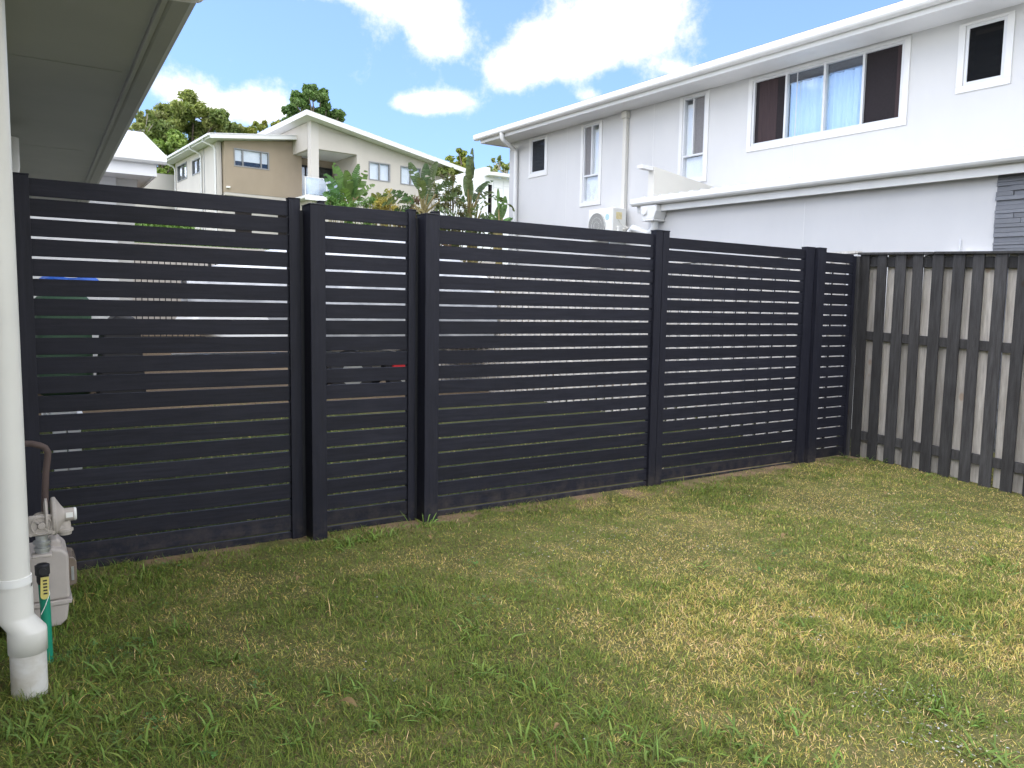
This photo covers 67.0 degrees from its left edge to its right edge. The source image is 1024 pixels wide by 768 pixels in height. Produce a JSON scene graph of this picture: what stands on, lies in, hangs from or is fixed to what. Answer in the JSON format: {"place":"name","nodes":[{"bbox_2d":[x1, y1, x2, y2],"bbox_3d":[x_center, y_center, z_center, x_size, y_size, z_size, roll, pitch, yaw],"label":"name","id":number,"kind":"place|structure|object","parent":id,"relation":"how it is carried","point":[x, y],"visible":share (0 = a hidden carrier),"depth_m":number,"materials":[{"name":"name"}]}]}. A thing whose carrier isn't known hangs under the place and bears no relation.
{"place":"outdoors","nodes":[
{"label":"outdoors","id":0,"kind":"place"},
{"bbox_2d":[34,296,93,395],"bbox_3d":[-6.127,-0.558,10.566,0.669,1.410,0.600,-3,7,-33],"label":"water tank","id":1,"kind":"object","parent":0,"point":[64,336],"visible":0.2,"depth_m":10.32,"materials":[{"name":"black plastic"}]},
{"bbox_2d":[39,276,98,280],"bbox_3d":[-6.047,-1.386,10.539,0.703,0.230,0.515,-3,7,-33],"label":"blue tarpaulin","id":2,"kind":"object","parent":1,"relation":"on","point":[63,278],"visible":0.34,"depth_m":10.35,"materials":[{"name":"blue plastic"}]},
{"bbox_2d":[30,130,166,374],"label":"white roofed house","id":3,"kind":"structure","parent":0,"point":[138,158],"depth_m":11.27,"materials":[{"name":"paint"}]},
{"bbox_2d":[135,223,484,261],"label":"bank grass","id":4,"kind":"structure","parent":0,"point":[156,225],"depth_m":21.66,"materials":[{"name":"green plant"}]},
{"bbox_2d":[171,236,497,384],"bbox_3d":[-2.926,-1.069,11.150,5.160,2.412,2.000,-3,7,-33],"label":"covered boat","id":5,"kind":"object","parent":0,"point":[260,301],"visible":0.07,"depth_m":10.66,"materials":[{"name":"fabric"}]},
{"bbox_2d":[40,398,850,544],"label":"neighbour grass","id":6,"kind":"structure","parent":0,"point":[329,463],"depth_m":6.37,"materials":[{"name":"green plant"}]},
{"bbox_2d":[0,226,1023,767],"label":"ground","id":7,"kind":"structure","parent":0,"point":[826,508],"depth_m":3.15,"materials":[{"name":"green plant"}]},
{"bbox_2d":[41,411,82,470],"bbox_3d":[-3.295,0.406,5.684,0.258,0.511,0.800,-3,7,-33],"label":"board stack","id":8,"kind":"object","parent":7,"relation":"on","point":[74,412],"visible":0.03,"depth_m":5.36,"materials":[{"name":"grey wood"}]},
{"bbox_2d":[0,0,202,700],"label":"white house","id":9,"kind":"structure","parent":7,"relation":"on","point":[77,78],"depth_m":3.24,"materials":[{"name":"paint"}]},
{"bbox_2d":[25,441,76,663],"bbox_3d":[-1.782,0.596,2.878,0.283,0.797,0.540,-3,7,-33],"label":"gas meter","id":10,"kind":"object","parent":9,"relation":"attached to","point":[53,566],"visible":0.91,"depth_m":2.85,"materials":[{"name":"paint"}]},
{"bbox_2d":[67,547,76,585],"bbox_3d":[-1.751,0.723,3.076,0.027,0.117,0.149,-3,7,-33],"label":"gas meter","id":11,"kind":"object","parent":10,"relation":"in","point":[72,559],"depth_m":3.02,"materials":[{"name":"plastic"}]},
{"bbox_2d":[96,316,145,393],"bbox_3d":[-5.278,-0.396,10.404,0.567,1.084,0.620,-3,7,-33],"label":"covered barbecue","id":12,"kind":"object","parent":7,"relation":"on","point":[132,354],"visible":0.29,"depth_m":10.17,"materials":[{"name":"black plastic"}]},
{"bbox_2d":[128,109,157,140],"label":"thin gum tree","id":13,"kind":"object","parent":7,"relation":"on","point":[139,125],"visible":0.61,"depth_m":57.06,"materials":[{"name":"green plant"}]},
{"bbox_2d":[13,172,305,569],"bbox_3d":[-1.717,-0.019,3.791,1.420,1.870,0.055,-3,7,-33],"label":"slat fence panel","id":14,"kind":"object","parent":7,"relation":"on","point":[291,293],"visible":0.82,"depth_m":3.78,"materials":[{"name":"black metal"}]},
{"bbox_2d":[152,128,187,174],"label":"bushy tree","id":15,"kind":"object","parent":7,"relation":"on","point":[177,139],"visible":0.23,"depth_m":52.68,"materials":[{"name":"green plant"}]},
{"bbox_2d":[134,261,215,336],"bbox_3d":[-7.654,-1.714,16.392,13.013,1.950,0.070,-3,7,-33],"label":"bar fence","id":16,"kind":"object","parent":7,"relation":"on","point":[165,300],"depth_m":16.55,"materials":[{"name":"grey metal"}]},
{"bbox_2d":[142,89,244,175],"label":"gum tree","id":17,"kind":"object","parent":7,"relation":"on","point":[191,108],"visible":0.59,"depth_m":60.20,"materials":[{"name":"green plant"}]},
{"bbox_2d":[240,119,281,133],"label":"background tree","id":18,"kind":"object","parent":7,"relation":"on","point":[252,129],"visible":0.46,"depth_m":64.58,"materials":[{"name":"green plant"}]},
{"bbox_2d":[135,109,465,249],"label":"tan house","id":19,"kind":"structure","parent":7,"relation":"on","point":[298,155],"depth_m":43.00,"materials":[{"name":"beige paint"}]},
{"bbox_2d":[177,161,186,182],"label":"side window","id":20,"kind":"structure","parent":19,"relation":"in","point":[178,171],"depth_m":46.61,"materials":[{"name":"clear glass"}]},
{"bbox_2d":[192,157,199,175],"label":"side window","id":21,"kind":"structure","parent":19,"relation":"in","point":[197,159],"depth_m":44.20,"materials":[{"name":"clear glass"}]},
{"bbox_2d":[235,212,251,232],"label":"window","id":22,"kind":"structure","parent":19,"relation":"in","point":[235,212],"depth_m":42.62,"materials":[{"name":"grey glass"}]},
{"bbox_2d":[234,148,268,169],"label":"strip window","id":23,"kind":"structure","parent":19,"relation":"in","point":[251,156],"depth_m":42.14,"materials":[{"name":"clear glass"}]},
{"bbox_2d":[278,215,285,234],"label":"window","id":24,"kind":"structure","parent":19,"relation":"in","point":[278,215],"depth_m":43.94,"materials":[{"name":"grey glass"}]},
{"bbox_2d":[302,165,331,196],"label":"balcony door","id":25,"kind":"structure","parent":19,"relation":"in","point":[322,184],"depth_m":44.91,"materials":[{"name":"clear glass"}]},
{"bbox_2d":[369,161,389,181],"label":"bedroom window","id":26,"kind":"structure","parent":19,"relation":"in","point":[377,172],"depth_m":44.04,"materials":[{"name":"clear glass"}]},
{"bbox_2d":[400,165,420,185],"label":"bedroom window","id":27,"kind":"structure","parent":19,"relation":"in","point":[405,179],"depth_m":45.17,"materials":[{"name":"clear glass"}]},
{"bbox_2d":[132,242,494,318],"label":"retaining wall","id":28,"kind":"structure","parent":7,"relation":"on","point":[167,281],"depth_m":17.73,"materials":[{"name":"grey concrete"}]},
{"bbox_2d":[281,83,346,122],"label":"dark tree","id":29,"kind":"object","parent":7,"relation":"on","point":[301,102],"visible":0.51,"depth_m":59.20,"materials":[{"name":"green plant"}]},
{"bbox_2d":[301,203,327,540],"bbox_3d":[-1.060,-0.024,4.159,0.086,1.849,0.139,-3,7,-33],"label":"fence post","id":30,"kind":"object","parent":7,"relation":"on","point":[315,354],"visible":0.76,"depth_m":4.10,"materials":[{"name":"black metal"}]},
{"bbox_2d":[326,196,351,222],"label":"undergrowth","id":31,"kind":"object","parent":7,"relation":"on","point":[332,199],"visible":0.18,"depth_m":15.95,"materials":[{"name":"green plant"}]},
{"bbox_2d":[339,697,356,706],"bbox_3d":[-0.508,0.982,2.389,0.068,0.019,0.028,2,6,14],"label":"fallen leaf","id":32,"kind":"object","parent":7,"relation":"on","point":[351,700],"visible":1,"depth_m":2.39,"materials":[{"name":"beige plant"}]},
{"bbox_2d":[322,163,374,223],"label":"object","id":33,"kind":"object","parent":7,"relation":"on","point":[346,188],"visible":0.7,"depth_m":16.92,"materials":[{"name":"green plant"}]},
{"bbox_2d":[349,196,378,224],"bbox_3d":[-3.152,-2.284,16.626,0.782,3.490,0.500,2,6,11],"label":"fern clump","id":34,"kind":"object","parent":7,"relation":"on","point":[364,204],"visible":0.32,"depth_m":16.45,"materials":[{"name":"green plant"}]},
{"bbox_2d":[316,200,417,532],"bbox_3d":[-0.805,-0.060,4.379,0.592,1.868,0.050,-3,7,-33],"label":"slat fence panel","id":35,"kind":"object","parent":7,"relation":"on","point":[408,328],"visible":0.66,"depth_m":4.37,"materials":[{"name":"black metal"}]},
{"bbox_2d":[370,189,394,225],"bbox_3d":[-2.961,-2.525,17.625,0.607,3.787,0.204,0,6,-10],"label":"bird of paradise plant","id":36,"kind":"object","parent":7,"relation":"on","point":[375,196],"visible":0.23,"depth_m":17.44,"materials":[{"name":"green plant"}]},
{"bbox_2d":[369,188,401,226],"bbox_3d":[-2.636,-2.231,16.174,0.790,3.666,0.510,2,6,13],"label":"bamboo clump","id":37,"kind":"object","parent":7,"relation":"on","point":[390,206],"visible":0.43,"depth_m":15.98,"materials":[{"name":"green plant"}]},
{"bbox_2d":[378,161,467,215],"bbox_3d":[-1.798,-2.298,15.667,1.530,4.327,1.017,-3,7,-33],"label":"bird of paradise plant","id":38,"kind":"object","parent":7,"relation":"on","point":[423,181],"visible":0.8,"depth_m":15.44,"materials":[{"name":"green plant"}]},
{"bbox_2d":[416,213,439,522],"bbox_3d":[-0.496,-0.052,4.531,0.094,1.853,0.124,-3,7,-33],"label":"fence post","id":39,"kind":"object","parent":7,"relation":"on","point":[428,350],"visible":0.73,"depth_m":4.48,"materials":[{"name":"black plastic"}]},
{"bbox_2d":[435,167,454,178],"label":"bush","id":40,"kind":"object","parent":7,"relation":"on","point":[442,172],"visible":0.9,"depth_m":45.40,"materials":[{"name":"green plant"}]},
{"bbox_2d":[397,195,493,262],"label":"undergrowth","id":41,"kind":"object","parent":7,"relation":"on","point":[416,199],"visible":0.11,"depth_m":15.99,"materials":[{"name":"green plant"}]},
{"bbox_2d":[426,173,473,261],"bbox_3d":[-1.322,-2.326,16.133,0.988,4.062,0.629,-1,6,-21],"label":"airy shrub","id":42,"kind":"object","parent":7,"relation":"on","point":[458,203],"visible":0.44,"depth_m":15.97,"materials":[{"name":"green plant"}]},
{"bbox_2d":[445,147,474,175],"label":"leafy tree","id":43,"kind":"object","parent":7,"relation":"on","point":[461,159],"visible":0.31,"depth_m":47.89,"materials":[{"name":"green plant"}]},
{"bbox_2d":[435,167,508,263],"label":"panelled house","id":44,"kind":"structure","parent":7,"relation":"on","point":[482,175],"depth_m":34.46,"materials":[{"name":"white paint"}]},
{"bbox_2d":[488,185,491,212],"bbox_3d":[-0.985,-8.196,34.262,0.193,1.251,0.015,-3,7,-33],"label":"slot window","id":45,"kind":"structure","parent":44,"relation":"in","point":[490,189],"depth_m":34.28,"materials":[{"name":"black glass"}]},
{"bbox_2d":[457,148,493,261],"bbox_3d":[-0.815,-2.625,16.579,0.860,4.754,0.291,-1,6,-18],"label":"bird of paradise plant","id":46,"kind":"object","parent":7,"relation":"on","point":[468,187],"visible":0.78,"depth_m":16.44,"materials":[{"name":"green plant"}]},
{"bbox_2d":[448,195,514,262],"bbox_3d":[-0.633,-2.014,15.938,1.365,3.766,0.619,0,6,-10],"label":"bird of paradise plant","id":47,"kind":"object","parent":7,"relation":"on","point":[474,214],"visible":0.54,"depth_m":15.95,"materials":[{"name":"green plant"}]},
{"bbox_2d":[487,155,509,178],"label":"open gum tree","id":48,"kind":"object","parent":7,"relation":"on","point":[503,166],"visible":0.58,"depth_m":55.88,"materials":[{"name":"green plant"}]},
{"bbox_2d":[489,189,512,363],"bbox_3d":[-0.232,-1.891,15.130,0.432,3.784,0.185,-1,6,-16],"label":"bird of paradise plant","id":49,"kind":"object","parent":7,"relation":"on","point":[500,212],"visible":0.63,"depth_m":14.97,"materials":[{"name":"green plant"}]},
{"bbox_2d":[1,484,1020,766],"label":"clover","id":50,"kind":"object","parent":7,"relation":"on","point":[203,752],"visible":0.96,"depth_m":2.88,"materials":[{"name":"green plant"}]},
{"bbox_2d":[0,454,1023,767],"bbox_3d":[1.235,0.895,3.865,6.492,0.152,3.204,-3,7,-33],"label":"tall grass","id":51,"kind":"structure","parent":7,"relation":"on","point":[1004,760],"depth_m":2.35,"materials":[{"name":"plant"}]},
{"bbox_2d":[430,211,669,515],"bbox_3d":[0.306,-0.116,5.089,1.870,1.879,0.062,-3,7,-33],"label":"slat fence panel","id":52,"kind":"object","parent":7,"relation":"on","point":[655,290],"visible":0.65,"depth_m":5.03,"materials":[{"name":"black metal"}]},
{"bbox_2d":[439,251,862,448],"bbox_3d":[-0.079,-0.761,11.665,0.110,1.835,11.480,-3,7,-33],"label":"paling fence","id":53,"kind":"object","parent":7,"relation":"on","point":[850,252],"visible":0.06,"depth_m":8.60,"materials":[{"name":"wood"}]},
{"bbox_2d":[661,238,815,483],"bbox_3d":[1.781,-0.178,6.040,1.646,1.848,0.058,-3,7,-33],"label":"slat fence panel","id":54,"kind":"object","parent":7,"relation":"on","point":[800,351],"visible":0.93,"depth_m":6.00,"materials":[{"name":"black metal"}]},
{"bbox_2d":[473,0,1023,452],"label":"two storey house","id":55,"kind":"structure","parent":7,"relation":"on","point":[897,127],"depth_m":9.71,"materials":[{"name":"white paint"}]},
{"bbox_2d":[528,134,547,177],"bbox_3d":[0.557,-4.602,15.684,0.088,0.798,0.655,-3,7,-33],"label":"louvre window","id":56,"kind":"structure","parent":55,"relation":"in","point":[538,146],"depth_m":15.67,"materials":[{"name":"silver metal"}]},
{"bbox_2d":[579,120,602,206],"bbox_3d":[1.483,-4.050,14.285,0.088,1.511,0.615,-3,7,-33],"label":"tall window","id":57,"kind":"structure","parent":55,"relation":"in","point":[591,139],"depth_m":14.33,"materials":[{"name":"silver metal"}]},
{"bbox_2d":[588,207,628,244],"bbox_3d":[1.731,-2.758,13.572,0.397,0.623,0.796,-3,7,-33],"label":"air conditioner","id":58,"kind":"object","parent":55,"relation":"attached to","point":[613,218],"visible":0.69,"depth_m":13.38,"materials":[{"name":"white plastic"}]},
{"bbox_2d":[677,90,709,181],"bbox_3d":[2.869,-3.845,12.145,0.088,1.376,0.624,-3,7,-33],"label":"tall window","id":59,"kind":"structure","parent":55,"relation":"in","point":[693,118],"depth_m":12.15,"materials":[{"name":"silver metal"}]},
{"bbox_2d":[746,35,911,152],"bbox_3d":[4.123,-3.753,10.247,0.135,1.087,2.414,-3,7,-33],"label":"sliding window","id":60,"kind":"structure","parent":55,"relation":"in","point":[873,96],"depth_m":10.13,"materials":[{"name":"silver metal"}]},
{"bbox_2d":[955,10,1015,93],"bbox_3d":[5.218,-3.629,8.510,0.088,0.768,0.580,-3,7,-33],"label":"louvre window","id":61,"kind":"structure","parent":55,"relation":"in","point":[986,45],"depth_m":8.49,"materials":[{"name":"white metal"}]},
{"bbox_2d":[796,666,803,673],"bbox_3d":[1.008,1.000,2.705,0.052,0.017,0.022,-3,7,-33],"label":"fallen leaf","id":62,"kind":"object","parent":7,"relation":"on","point":[798,669],"visible":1,"depth_m":2.70,"materials":[{"name":"beige plant"}]},
{"bbox_2d":[804,247,856,462],"bbox_3d":[2.730,-0.214,6.628,0.584,1.856,0.084,-3,7,-33],"label":"slat fence panel","id":63,"kind":"object","parent":7,"relation":"on","point":[817,361],"visible":0.8,"depth_m":6.63,"materials":[{"name":"black metal"}]},
{"bbox_2d":[839,251,1023,496],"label":"paling fence","id":64,"kind":"object","parent":7,"relation":"on","point":[924,377],"visible":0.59,"depth_m":6.20,"materials":[{"name":"grey wood"}]},
{"bbox_2d":[131,0,902,177],"label":"sky","id":65,"kind":"structure","parent":0,"point":[428,77],"materials":[{"name":"blue"}]}
]}

